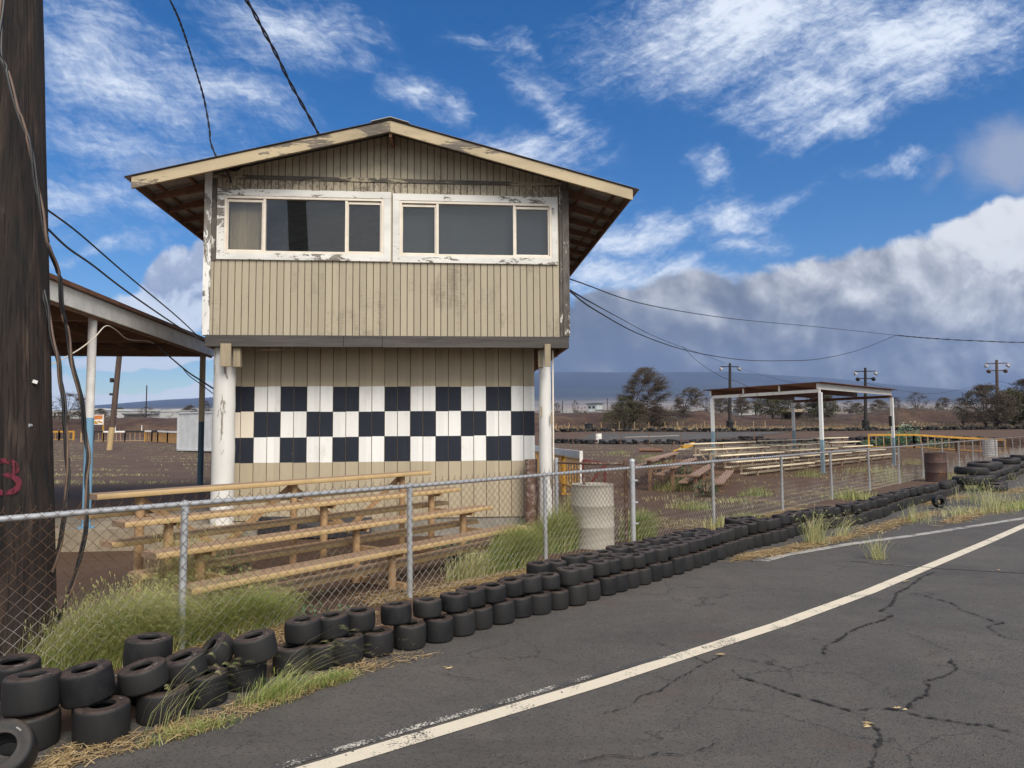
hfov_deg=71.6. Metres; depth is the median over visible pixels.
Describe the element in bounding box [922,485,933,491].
kart tyre
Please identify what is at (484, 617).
kart tyre
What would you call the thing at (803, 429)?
tyre wall
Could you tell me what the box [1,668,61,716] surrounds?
kart tyre
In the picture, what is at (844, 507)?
kart tyre
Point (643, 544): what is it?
kart tyre
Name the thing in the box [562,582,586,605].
kart tyre
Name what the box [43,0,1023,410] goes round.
sky
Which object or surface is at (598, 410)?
white trailer
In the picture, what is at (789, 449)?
bleachers
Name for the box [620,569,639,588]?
kart tyre
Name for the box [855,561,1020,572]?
painted line
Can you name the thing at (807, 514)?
kart tyre
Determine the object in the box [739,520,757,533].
kart tyre
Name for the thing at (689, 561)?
kart tyre
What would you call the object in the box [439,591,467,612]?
kart tyre
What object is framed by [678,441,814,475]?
bleachers
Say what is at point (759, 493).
grass tuft
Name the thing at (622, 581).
kart tyre
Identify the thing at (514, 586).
kart tyre
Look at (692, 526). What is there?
dry straw
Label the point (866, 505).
kart tyre
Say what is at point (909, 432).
leafy shrub
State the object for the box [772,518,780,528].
kart tyre
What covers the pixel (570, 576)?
kart tyre
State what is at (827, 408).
tree
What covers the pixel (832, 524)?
kart tyre
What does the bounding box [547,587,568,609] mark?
kart tyre
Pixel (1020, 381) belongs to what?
tree
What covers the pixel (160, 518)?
bleachers
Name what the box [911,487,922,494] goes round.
kart tyre
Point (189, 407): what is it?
tree
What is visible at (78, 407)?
tree
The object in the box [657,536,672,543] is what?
kart tyre
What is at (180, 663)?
kart tyre
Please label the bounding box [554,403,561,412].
tree
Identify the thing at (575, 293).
overhead wire
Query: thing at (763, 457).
chain link fence
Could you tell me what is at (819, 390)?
rusty shelter
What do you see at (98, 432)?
striped barrier
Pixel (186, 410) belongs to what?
white cabin
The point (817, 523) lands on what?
kart tyre
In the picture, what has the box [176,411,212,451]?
shipping container
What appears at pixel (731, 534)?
kart tyre
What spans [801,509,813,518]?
kart tyre
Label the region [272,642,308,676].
kart tyre
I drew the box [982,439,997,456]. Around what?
steel drum
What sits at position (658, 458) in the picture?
bleachers
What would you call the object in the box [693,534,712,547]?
kart tyre
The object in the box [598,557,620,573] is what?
kart tyre
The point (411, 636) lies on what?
kart tyre
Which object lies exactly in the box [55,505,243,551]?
concrete slab
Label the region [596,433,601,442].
steel drum
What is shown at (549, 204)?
window
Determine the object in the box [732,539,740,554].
kart tyre
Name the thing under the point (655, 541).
kart tyre
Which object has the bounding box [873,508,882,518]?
kart tyre
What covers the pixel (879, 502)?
kart tyre
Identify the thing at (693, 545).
kart tyre
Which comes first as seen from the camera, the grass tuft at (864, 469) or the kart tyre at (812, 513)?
the kart tyre at (812, 513)
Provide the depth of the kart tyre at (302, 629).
4.90 m
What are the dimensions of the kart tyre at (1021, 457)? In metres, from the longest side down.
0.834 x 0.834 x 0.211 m
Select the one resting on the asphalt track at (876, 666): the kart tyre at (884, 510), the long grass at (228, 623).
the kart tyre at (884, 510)
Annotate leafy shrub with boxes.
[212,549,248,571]
[295,602,349,616]
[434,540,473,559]
[676,465,693,485]
[693,479,717,496]
[860,440,882,447]
[878,431,907,445]
[895,421,919,444]
[925,439,954,447]
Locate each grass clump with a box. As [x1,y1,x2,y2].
[441,546,506,582]
[480,516,553,573]
[529,500,585,554]
[559,484,571,521]
[617,507,666,541]
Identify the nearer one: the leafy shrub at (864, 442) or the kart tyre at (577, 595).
the kart tyre at (577, 595)
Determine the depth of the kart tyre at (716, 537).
8.96 m
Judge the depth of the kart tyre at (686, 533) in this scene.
9.10 m
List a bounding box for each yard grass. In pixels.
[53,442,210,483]
[535,442,1007,527]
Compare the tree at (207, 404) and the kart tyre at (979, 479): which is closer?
the kart tyre at (979, 479)
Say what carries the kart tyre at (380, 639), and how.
on the asphalt track at (876, 666)
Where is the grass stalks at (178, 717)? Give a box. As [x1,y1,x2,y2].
[143,642,286,735]
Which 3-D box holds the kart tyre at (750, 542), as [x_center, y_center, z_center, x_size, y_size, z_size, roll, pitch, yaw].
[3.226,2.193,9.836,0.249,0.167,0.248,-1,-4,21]
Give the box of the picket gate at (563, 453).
[535,446,582,494]
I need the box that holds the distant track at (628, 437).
[581,431,784,441]
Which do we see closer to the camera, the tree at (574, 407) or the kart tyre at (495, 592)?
the kart tyre at (495, 592)
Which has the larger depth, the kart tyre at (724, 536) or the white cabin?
the white cabin
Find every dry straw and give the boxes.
[31,493,975,767]
[38,649,443,765]
[172,507,805,655]
[340,559,542,606]
[614,473,916,541]
[836,487,1023,540]
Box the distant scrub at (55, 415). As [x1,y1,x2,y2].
[52,403,995,418]
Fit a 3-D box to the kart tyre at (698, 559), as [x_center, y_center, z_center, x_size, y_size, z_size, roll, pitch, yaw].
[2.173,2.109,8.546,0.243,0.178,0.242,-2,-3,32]
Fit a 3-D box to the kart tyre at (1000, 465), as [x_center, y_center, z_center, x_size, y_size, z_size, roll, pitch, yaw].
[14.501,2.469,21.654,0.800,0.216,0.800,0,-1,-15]
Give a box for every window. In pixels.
[216,188,390,261]
[393,193,557,264]
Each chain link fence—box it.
[0,458,638,668]
[635,435,1023,540]
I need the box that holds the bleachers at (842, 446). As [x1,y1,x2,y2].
[807,437,896,460]
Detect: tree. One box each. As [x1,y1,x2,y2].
[52,392,85,421]
[70,397,84,419]
[94,408,108,416]
[137,406,154,416]
[181,405,197,411]
[205,400,211,411]
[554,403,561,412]
[571,401,578,412]
[596,396,654,427]
[610,366,674,427]
[644,405,673,427]
[671,387,704,418]
[700,397,717,411]
[714,398,732,412]
[732,397,751,416]
[747,399,797,418]
[749,398,760,415]
[795,402,801,408]
[797,395,844,418]
[842,401,855,413]
[849,402,863,412]
[868,399,888,411]
[893,397,901,408]
[902,392,928,408]
[934,397,951,409]
[950,383,1022,427]
[952,396,972,425]
[991,387,1023,426]
[995,378,1023,421]
[1009,389,1023,423]
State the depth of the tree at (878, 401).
149.85 m
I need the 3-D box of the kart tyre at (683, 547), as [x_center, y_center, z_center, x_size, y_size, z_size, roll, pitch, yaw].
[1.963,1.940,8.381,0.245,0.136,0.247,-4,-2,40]
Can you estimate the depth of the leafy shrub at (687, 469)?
20.37 m
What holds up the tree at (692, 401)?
on the ground at (581, 388)
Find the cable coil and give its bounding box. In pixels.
[227,165,241,171]
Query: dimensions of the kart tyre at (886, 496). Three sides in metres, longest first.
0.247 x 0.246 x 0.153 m
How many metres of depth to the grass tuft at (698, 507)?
14.61 m
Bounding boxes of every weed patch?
[892,501,940,524]
[934,504,985,518]
[947,473,991,488]
[949,477,1003,504]
[974,489,1021,514]
[1000,499,1023,510]
[1009,486,1023,502]
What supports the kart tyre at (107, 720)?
on the asphalt track at (876, 666)
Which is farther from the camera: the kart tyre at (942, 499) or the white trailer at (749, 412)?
the white trailer at (749, 412)
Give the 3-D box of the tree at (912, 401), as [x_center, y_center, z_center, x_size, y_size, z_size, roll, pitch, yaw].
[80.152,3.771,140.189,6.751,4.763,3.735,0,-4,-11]
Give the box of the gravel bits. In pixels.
[148,521,1023,765]
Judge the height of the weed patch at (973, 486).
0.484 m
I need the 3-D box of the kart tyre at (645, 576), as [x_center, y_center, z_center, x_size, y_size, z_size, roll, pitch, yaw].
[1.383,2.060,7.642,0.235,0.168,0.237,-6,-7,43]
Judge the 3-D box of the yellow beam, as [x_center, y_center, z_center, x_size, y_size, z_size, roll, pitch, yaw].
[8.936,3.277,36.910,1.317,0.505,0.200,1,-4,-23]
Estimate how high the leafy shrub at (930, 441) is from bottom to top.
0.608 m
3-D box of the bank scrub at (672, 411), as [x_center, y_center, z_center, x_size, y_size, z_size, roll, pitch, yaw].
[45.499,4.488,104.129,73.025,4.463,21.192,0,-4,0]
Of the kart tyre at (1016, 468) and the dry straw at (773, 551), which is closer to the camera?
the dry straw at (773, 551)
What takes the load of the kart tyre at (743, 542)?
on the asphalt track at (876, 666)
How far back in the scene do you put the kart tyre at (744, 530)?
9.75 m
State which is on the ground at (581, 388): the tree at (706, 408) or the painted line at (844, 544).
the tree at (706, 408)
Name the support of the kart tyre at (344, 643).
on the asphalt track at (876, 666)
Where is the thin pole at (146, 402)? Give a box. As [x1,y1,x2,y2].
[145,385,146,416]
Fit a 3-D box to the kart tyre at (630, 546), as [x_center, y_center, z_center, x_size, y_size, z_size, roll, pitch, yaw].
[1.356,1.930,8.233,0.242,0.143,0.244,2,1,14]
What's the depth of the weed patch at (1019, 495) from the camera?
15.48 m
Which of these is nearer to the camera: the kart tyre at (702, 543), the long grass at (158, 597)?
the long grass at (158, 597)
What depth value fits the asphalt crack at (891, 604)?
6.12 m
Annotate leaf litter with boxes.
[444,569,999,726]
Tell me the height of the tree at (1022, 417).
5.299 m
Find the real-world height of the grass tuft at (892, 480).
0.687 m
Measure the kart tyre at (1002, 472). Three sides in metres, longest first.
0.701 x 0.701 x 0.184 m
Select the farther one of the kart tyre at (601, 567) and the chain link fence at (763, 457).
the chain link fence at (763, 457)
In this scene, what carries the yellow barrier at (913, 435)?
on the ground at (581, 388)
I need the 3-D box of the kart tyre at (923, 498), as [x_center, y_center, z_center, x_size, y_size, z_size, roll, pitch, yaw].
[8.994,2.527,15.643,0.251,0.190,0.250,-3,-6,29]
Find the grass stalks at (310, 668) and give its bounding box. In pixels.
[267,624,413,700]
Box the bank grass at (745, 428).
[551,421,1022,430]
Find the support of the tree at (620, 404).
on the ground at (581, 388)
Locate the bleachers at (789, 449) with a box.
[752,439,865,466]
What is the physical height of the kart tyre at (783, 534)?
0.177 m
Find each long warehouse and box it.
[120,412,153,416]
[130,409,165,417]
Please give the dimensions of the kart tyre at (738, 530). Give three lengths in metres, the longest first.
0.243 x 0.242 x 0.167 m
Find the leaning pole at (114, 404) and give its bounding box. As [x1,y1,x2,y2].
[106,356,121,449]
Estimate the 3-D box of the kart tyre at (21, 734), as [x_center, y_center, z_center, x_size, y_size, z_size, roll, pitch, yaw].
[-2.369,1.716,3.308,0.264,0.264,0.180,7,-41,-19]
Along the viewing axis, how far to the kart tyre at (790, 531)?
10.70 m
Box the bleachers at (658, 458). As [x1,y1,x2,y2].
[635,452,733,491]
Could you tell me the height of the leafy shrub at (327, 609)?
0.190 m
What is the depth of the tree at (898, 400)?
149.62 m
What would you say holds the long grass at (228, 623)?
on the ground at (581, 388)
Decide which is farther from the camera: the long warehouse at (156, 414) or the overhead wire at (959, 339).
the long warehouse at (156, 414)
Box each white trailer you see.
[596,409,614,412]
[732,407,758,414]
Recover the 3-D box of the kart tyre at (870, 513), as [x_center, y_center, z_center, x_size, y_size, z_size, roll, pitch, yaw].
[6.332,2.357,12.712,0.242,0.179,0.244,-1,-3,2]
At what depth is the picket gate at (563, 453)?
17.73 m
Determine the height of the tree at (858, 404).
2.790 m
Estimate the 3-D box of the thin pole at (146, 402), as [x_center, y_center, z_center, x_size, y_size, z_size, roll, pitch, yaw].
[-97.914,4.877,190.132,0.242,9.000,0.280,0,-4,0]
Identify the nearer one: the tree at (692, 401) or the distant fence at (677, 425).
the distant fence at (677, 425)
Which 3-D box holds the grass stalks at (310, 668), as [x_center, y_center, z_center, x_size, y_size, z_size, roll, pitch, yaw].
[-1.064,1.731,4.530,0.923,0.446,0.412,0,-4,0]
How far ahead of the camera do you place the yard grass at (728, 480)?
22.55 m
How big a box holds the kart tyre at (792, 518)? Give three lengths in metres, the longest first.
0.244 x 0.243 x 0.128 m
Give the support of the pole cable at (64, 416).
attached to the utility pole at (26, 457)
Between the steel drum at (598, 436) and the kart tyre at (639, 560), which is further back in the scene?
the steel drum at (598, 436)
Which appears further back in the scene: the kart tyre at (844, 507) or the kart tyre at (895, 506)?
the kart tyre at (895, 506)
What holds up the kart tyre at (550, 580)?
on the kart tyre at (560, 598)
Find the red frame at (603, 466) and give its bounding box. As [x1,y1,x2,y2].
[582,459,607,482]
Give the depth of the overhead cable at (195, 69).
9.95 m
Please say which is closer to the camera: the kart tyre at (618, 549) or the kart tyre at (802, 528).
the kart tyre at (618, 549)
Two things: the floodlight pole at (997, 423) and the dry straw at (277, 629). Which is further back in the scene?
the floodlight pole at (997, 423)
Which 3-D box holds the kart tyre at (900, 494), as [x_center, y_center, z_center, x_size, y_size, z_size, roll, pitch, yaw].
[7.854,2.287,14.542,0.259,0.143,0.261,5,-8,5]
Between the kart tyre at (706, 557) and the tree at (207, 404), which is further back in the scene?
the tree at (207, 404)
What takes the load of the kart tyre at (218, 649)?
on the kart tyre
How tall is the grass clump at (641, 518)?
0.564 m
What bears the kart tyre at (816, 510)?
on the kart tyre at (825, 520)
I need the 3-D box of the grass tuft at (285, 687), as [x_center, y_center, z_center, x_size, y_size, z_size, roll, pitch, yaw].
[-1.416,1.845,4.376,0.588,0.203,0.368,3,-5,-43]
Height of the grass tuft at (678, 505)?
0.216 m
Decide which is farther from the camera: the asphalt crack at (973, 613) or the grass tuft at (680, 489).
the grass tuft at (680, 489)
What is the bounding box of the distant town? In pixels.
[52,406,993,418]
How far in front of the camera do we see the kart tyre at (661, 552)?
7.89 m
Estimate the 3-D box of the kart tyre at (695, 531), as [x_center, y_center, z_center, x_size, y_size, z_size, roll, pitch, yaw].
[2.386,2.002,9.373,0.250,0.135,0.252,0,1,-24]
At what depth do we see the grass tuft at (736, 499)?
16.22 m
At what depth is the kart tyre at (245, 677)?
4.52 m
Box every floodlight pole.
[719,363,740,429]
[854,368,877,426]
[984,360,1009,426]
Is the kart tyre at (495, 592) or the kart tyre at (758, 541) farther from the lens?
the kart tyre at (758, 541)
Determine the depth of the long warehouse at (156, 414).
419.93 m
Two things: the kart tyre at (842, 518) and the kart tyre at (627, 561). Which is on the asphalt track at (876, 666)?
the kart tyre at (842, 518)
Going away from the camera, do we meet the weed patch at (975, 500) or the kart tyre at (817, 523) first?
the kart tyre at (817, 523)
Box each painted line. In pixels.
[266,655,665,767]
[295,524,1023,767]
[748,555,768,561]
[761,517,1023,560]
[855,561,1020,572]
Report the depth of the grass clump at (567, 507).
11.53 m
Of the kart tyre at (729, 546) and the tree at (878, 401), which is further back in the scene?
the tree at (878, 401)
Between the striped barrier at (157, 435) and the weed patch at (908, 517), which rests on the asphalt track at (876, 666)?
the weed patch at (908, 517)
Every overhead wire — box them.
[570,278,890,334]
[570,289,725,363]
[570,291,895,360]
[684,348,747,386]
[867,381,993,393]
[896,335,1023,342]
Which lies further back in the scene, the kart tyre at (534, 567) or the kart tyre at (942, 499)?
the kart tyre at (942, 499)
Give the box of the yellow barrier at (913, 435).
[867,434,1005,451]
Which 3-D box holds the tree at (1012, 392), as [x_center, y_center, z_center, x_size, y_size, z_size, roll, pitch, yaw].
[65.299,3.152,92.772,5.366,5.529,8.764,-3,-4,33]
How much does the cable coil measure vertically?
0.214 m
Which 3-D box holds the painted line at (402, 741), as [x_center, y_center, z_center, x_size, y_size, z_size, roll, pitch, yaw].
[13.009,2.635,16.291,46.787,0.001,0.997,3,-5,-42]
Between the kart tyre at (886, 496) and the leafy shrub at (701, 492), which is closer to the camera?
the kart tyre at (886, 496)
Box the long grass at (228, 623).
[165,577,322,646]
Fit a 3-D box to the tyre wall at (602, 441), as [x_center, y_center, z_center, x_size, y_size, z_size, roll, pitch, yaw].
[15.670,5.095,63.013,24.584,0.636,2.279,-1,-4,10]
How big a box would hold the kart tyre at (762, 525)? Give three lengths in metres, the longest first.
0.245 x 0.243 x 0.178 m
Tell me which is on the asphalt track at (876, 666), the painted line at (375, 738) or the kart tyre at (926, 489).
the painted line at (375, 738)
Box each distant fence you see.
[58,426,159,438]
[536,431,861,444]
[556,421,765,429]
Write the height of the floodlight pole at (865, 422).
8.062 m
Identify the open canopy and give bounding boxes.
[49,273,213,528]
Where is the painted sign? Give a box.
[94,414,103,439]
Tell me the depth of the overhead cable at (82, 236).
6.83 m
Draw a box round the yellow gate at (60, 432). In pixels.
[53,431,74,440]
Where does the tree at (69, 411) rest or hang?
on the ground at (581, 388)
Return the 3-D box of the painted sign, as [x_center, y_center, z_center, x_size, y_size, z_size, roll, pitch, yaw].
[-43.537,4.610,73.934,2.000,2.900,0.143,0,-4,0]
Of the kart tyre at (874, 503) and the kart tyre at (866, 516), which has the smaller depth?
the kart tyre at (866, 516)
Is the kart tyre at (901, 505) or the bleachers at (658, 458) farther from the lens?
the bleachers at (658, 458)
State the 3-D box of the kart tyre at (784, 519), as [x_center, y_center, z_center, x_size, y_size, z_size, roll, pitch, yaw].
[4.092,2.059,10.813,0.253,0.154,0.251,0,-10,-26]
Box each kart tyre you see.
[0,653,41,701]
[0,705,61,755]
[0,718,38,767]
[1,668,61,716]
[59,659,114,709]
[71,673,121,714]
[71,695,130,748]
[117,657,168,696]
[123,632,172,666]
[128,696,135,704]
[136,683,189,726]
[165,647,207,684]
[188,666,228,709]
[202,632,233,666]
[225,657,266,692]
[232,628,277,665]
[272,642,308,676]
[284,615,320,644]
[307,639,335,670]
[316,611,349,639]
[330,632,363,666]
[344,606,375,632]
[361,626,393,657]
[380,601,411,625]
[393,619,425,650]
[413,597,441,617]
[423,613,453,643]
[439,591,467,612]
[446,608,475,636]
[456,585,485,607]
[470,603,492,629]
[480,582,505,602]
[487,598,514,624]
[497,576,522,597]
[506,594,532,617]
[515,574,541,593]
[525,590,551,614]
[526,561,549,573]
[537,572,559,589]
[544,559,566,572]
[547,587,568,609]
[556,566,580,585]
[561,554,583,565]
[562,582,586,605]
[568,563,593,581]
[578,552,598,563]
[583,579,600,600]
[587,559,609,575]
[593,550,612,556]
[593,575,616,595]
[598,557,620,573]
[605,545,627,552]
[609,571,627,591]
[610,553,633,569]
[619,542,638,552]
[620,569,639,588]
[629,553,645,568]
[631,541,650,547]
[633,548,655,564]
[636,566,651,584]
[642,537,662,545]
[646,545,667,561]
[646,562,662,581]
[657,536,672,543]
[658,544,678,557]
[661,561,672,577]
[664,533,681,540]
[668,541,688,555]
[668,555,684,574]
[673,531,692,537]
[677,537,698,552]
[683,553,693,570]
[684,529,701,534]
[689,537,705,550]
[690,551,702,567]
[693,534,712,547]
[694,527,709,531]
[699,549,710,564]
[701,532,720,544]
[706,546,717,562]
[709,530,727,542]
[712,544,725,559]
[716,527,734,540]
[721,541,733,556]
[724,517,741,524]
[724,524,741,538]
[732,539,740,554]
[736,524,747,535]
[736,537,746,552]
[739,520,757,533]
[742,536,753,549]
[748,533,762,547]
[750,518,766,531]
[757,531,771,545]
[761,518,774,529]
[767,529,779,542]
[772,514,789,524]
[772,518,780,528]
[777,528,786,541]
[780,513,795,523]
[781,525,794,537]
[784,510,801,521]
[785,522,799,535]
[797,522,806,534]
[798,510,810,519]
[800,520,814,531]
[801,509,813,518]
[807,508,823,517]
[810,519,820,530]
[814,518,828,529]
[815,506,834,515]
[823,516,838,527]
[834,507,840,515]
[835,503,850,513]
[837,516,846,526]
[841,514,855,525]
[846,503,861,513]
[849,502,863,511]
[850,513,864,523]
[855,501,869,509]
[857,500,871,507]
[861,511,868,522]
[863,510,872,520]
[869,497,882,506]
[869,508,876,519]
[872,496,887,506]
[872,500,877,507]
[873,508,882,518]
[876,494,889,502]
[876,506,886,516]
[880,493,893,501]
[889,492,902,499]
[889,502,897,511]
[892,493,898,501]
[895,501,902,510]
[900,488,916,495]
[903,498,910,506]
[906,497,913,505]
[908,496,918,504]
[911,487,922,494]
[915,494,926,502]
[918,486,929,492]
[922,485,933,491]
[925,484,936,490]
[931,495,946,507]
[938,483,949,488]
[939,489,950,496]
[952,475,988,484]
[954,466,989,475]
[966,461,997,470]
[978,483,1008,491]
[985,475,996,481]
[989,471,1000,478]
[989,480,1007,485]
[992,457,1020,464]
[993,461,1002,468]
[997,469,1005,475]
[998,476,1005,480]
[1001,468,1009,474]
[1003,464,1019,471]
[1006,473,1016,479]
[1010,455,1023,460]
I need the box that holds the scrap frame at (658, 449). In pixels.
[639,442,675,451]
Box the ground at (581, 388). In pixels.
[53,372,1023,731]
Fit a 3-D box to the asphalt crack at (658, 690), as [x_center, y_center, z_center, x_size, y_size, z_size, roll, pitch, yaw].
[0.963,1.932,4.535,0.075,0.001,1.253,-4,-5,43]
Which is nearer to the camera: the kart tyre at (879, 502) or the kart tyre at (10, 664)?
the kart tyre at (10, 664)
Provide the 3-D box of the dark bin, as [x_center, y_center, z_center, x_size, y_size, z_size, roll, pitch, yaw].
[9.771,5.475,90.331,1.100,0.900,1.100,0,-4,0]
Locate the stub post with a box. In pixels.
[525,459,537,532]
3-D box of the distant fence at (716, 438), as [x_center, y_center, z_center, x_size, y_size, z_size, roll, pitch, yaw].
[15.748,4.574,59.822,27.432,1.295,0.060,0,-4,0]
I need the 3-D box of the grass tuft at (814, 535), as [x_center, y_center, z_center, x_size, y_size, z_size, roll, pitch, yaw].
[4.439,2.023,10.223,0.844,0.542,0.806,0,-4,0]
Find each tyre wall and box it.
[551,425,1023,431]
[552,438,834,443]
[847,436,1023,447]
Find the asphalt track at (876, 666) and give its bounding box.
[0,474,1023,767]
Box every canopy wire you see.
[51,325,153,364]
[156,341,212,388]
[183,369,212,393]
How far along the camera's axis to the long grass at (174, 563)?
6.29 m
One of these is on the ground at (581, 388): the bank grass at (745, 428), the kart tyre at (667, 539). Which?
the bank grass at (745, 428)
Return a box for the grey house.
[587,403,601,412]
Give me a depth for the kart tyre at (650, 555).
7.73 m
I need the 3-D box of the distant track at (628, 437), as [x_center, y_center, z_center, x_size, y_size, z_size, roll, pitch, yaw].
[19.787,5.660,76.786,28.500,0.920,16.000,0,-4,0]
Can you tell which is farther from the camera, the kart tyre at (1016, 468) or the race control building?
the kart tyre at (1016, 468)
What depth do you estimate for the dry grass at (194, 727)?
3.92 m
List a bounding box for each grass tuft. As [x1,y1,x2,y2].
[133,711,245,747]
[234,663,319,710]
[292,666,360,693]
[650,476,698,491]
[664,499,691,508]
[679,499,711,510]
[694,511,734,528]
[709,510,768,524]
[717,496,755,502]
[737,484,776,496]
[792,469,827,476]
[795,505,850,544]
[820,485,878,500]
[834,465,900,472]
[834,510,866,537]
[852,531,899,559]
[870,462,914,482]
[888,459,921,464]
[924,469,960,479]
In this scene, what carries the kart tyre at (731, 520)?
on the kart tyre
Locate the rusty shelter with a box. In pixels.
[703,382,898,472]
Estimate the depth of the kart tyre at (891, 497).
14.02 m
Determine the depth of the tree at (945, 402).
139.87 m
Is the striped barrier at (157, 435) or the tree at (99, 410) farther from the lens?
the tree at (99, 410)
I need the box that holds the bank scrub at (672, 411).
[581,403,1023,428]
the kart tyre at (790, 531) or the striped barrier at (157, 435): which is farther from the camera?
the striped barrier at (157, 435)
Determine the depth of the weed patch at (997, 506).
13.92 m
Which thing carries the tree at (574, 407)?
on the ground at (581, 388)
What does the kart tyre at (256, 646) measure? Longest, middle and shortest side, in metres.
0.267 x 0.267 x 0.157 m
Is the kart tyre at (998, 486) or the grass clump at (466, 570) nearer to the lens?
the grass clump at (466, 570)
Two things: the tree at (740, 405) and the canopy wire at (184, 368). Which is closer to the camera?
the canopy wire at (184, 368)
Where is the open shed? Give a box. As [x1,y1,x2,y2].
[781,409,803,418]
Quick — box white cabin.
[179,410,194,411]
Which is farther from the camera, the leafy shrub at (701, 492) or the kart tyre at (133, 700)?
the leafy shrub at (701, 492)
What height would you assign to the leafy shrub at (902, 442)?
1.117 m
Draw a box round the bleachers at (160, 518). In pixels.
[74,470,526,610]
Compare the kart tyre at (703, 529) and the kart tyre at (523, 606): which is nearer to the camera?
the kart tyre at (523, 606)
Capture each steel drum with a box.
[571,473,614,549]
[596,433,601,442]
[924,453,947,481]
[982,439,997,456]
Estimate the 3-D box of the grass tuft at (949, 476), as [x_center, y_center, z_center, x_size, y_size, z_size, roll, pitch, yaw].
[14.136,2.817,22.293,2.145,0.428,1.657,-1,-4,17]
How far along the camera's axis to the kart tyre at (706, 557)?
8.62 m
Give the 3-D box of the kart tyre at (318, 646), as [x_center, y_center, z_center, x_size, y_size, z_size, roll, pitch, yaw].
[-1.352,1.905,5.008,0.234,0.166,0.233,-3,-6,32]
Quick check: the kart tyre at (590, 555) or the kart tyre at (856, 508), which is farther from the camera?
the kart tyre at (856, 508)
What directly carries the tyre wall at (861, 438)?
on the ground at (581, 388)
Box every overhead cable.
[48,209,201,339]
[48,228,202,341]
[169,0,231,182]
[244,0,319,133]
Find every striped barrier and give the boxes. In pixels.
[80,431,143,441]
[144,430,176,442]
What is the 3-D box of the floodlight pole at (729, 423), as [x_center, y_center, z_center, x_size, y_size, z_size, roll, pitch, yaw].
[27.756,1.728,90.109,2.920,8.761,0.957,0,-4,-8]
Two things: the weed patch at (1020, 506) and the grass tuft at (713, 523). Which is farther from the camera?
the weed patch at (1020, 506)
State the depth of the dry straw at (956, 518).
12.44 m
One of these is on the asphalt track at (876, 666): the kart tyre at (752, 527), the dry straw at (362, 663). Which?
the dry straw at (362, 663)
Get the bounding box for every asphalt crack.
[579,741,721,761]
[599,664,702,713]
[687,652,821,668]
[733,669,882,767]
[822,573,929,657]
[857,707,1021,734]
[906,658,957,708]
[910,592,1020,639]
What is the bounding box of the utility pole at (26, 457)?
[0,0,57,656]
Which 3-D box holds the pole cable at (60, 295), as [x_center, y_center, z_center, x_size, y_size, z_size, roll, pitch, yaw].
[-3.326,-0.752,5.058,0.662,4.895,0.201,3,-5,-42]
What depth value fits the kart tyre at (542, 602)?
6.34 m
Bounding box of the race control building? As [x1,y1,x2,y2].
[124,116,638,536]
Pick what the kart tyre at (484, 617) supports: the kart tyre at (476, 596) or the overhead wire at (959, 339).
the kart tyre at (476, 596)
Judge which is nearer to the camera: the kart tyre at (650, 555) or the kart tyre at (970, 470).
the kart tyre at (650, 555)
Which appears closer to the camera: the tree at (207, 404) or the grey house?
the tree at (207, 404)
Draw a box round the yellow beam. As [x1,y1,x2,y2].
[673,442,694,451]
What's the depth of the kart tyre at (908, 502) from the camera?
14.81 m
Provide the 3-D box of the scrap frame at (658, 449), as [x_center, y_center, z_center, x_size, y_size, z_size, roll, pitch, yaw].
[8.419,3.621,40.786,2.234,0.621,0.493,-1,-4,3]
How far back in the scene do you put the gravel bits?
4.25 m
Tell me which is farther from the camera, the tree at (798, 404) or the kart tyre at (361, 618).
the tree at (798, 404)
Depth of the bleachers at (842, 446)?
35.33 m
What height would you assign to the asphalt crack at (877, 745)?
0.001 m
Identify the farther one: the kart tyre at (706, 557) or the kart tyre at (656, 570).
the kart tyre at (706, 557)
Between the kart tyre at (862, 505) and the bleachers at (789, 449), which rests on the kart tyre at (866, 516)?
the kart tyre at (862, 505)
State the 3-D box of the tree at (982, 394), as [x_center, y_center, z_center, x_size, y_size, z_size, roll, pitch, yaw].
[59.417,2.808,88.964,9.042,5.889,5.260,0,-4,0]
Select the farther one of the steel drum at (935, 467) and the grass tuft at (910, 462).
the grass tuft at (910, 462)
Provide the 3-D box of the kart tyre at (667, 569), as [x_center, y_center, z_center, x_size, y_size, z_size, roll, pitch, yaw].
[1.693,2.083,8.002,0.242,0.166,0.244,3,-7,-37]
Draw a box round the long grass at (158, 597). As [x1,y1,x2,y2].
[6,568,238,670]
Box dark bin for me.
[585,423,592,429]
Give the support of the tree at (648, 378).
on the ground at (581, 388)
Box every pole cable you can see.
[0,0,90,623]
[43,290,70,572]
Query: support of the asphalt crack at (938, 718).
on the asphalt track at (876, 666)
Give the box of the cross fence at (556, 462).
[554,458,627,541]

